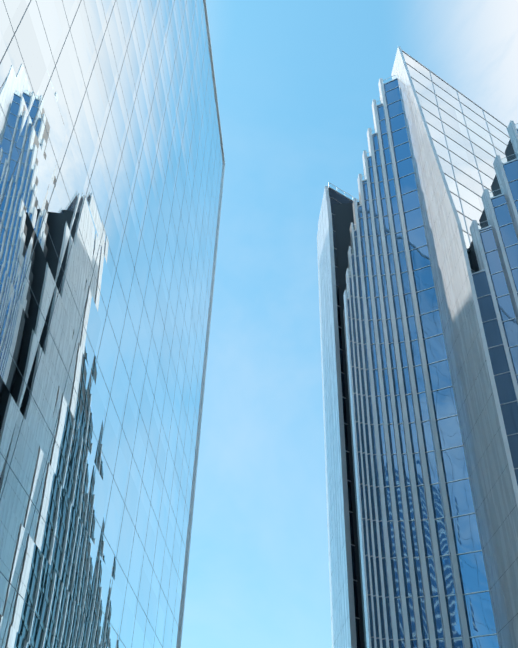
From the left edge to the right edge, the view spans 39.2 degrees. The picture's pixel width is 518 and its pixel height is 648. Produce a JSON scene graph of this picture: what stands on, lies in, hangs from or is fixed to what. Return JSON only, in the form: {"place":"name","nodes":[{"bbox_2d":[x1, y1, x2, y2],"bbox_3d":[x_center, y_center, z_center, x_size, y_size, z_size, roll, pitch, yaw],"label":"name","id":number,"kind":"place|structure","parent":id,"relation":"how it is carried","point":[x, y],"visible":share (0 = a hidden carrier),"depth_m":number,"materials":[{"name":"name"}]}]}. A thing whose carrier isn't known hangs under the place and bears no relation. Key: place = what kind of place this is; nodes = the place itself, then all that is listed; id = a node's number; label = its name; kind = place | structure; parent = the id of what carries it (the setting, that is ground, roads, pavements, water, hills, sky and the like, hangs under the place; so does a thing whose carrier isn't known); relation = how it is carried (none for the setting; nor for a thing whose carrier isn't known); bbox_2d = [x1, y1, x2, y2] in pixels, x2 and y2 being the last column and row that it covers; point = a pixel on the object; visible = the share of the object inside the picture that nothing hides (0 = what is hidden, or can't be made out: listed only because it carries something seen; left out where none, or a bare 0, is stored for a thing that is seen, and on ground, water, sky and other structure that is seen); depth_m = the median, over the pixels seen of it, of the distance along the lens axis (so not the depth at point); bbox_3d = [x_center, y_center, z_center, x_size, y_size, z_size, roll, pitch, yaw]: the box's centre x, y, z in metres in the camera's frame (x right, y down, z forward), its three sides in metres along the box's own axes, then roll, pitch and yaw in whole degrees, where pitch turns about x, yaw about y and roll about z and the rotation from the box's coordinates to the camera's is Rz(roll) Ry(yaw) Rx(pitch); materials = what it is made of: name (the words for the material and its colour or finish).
{"place":"outdoors","nodes":[
{"label":"outdoors","id":0,"kind":"place"},
{"bbox_2d":[0,0,224,647],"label":"tower","id":1,"kind":"structure","parent":0,"point":[112,164],"depth_m":49.91,"materials":[{"name":"blue glass"}]},
{"bbox_2d":[181,0,517,647],"label":"sky","id":2,"kind":"structure","parent":0,"point":[297,81],"materials":[{"name":"blue"}]},
{"bbox_3d":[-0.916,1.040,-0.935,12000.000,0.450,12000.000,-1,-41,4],"label":"ground","id":3,"kind":"structure","parent":0,"visible":0},
{"bbox_2d":[317,46,517,647],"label":"tower","id":4,"kind":"structure","parent":3,"relation":"on","point":[417,250],"depth_m":71.37,"materials":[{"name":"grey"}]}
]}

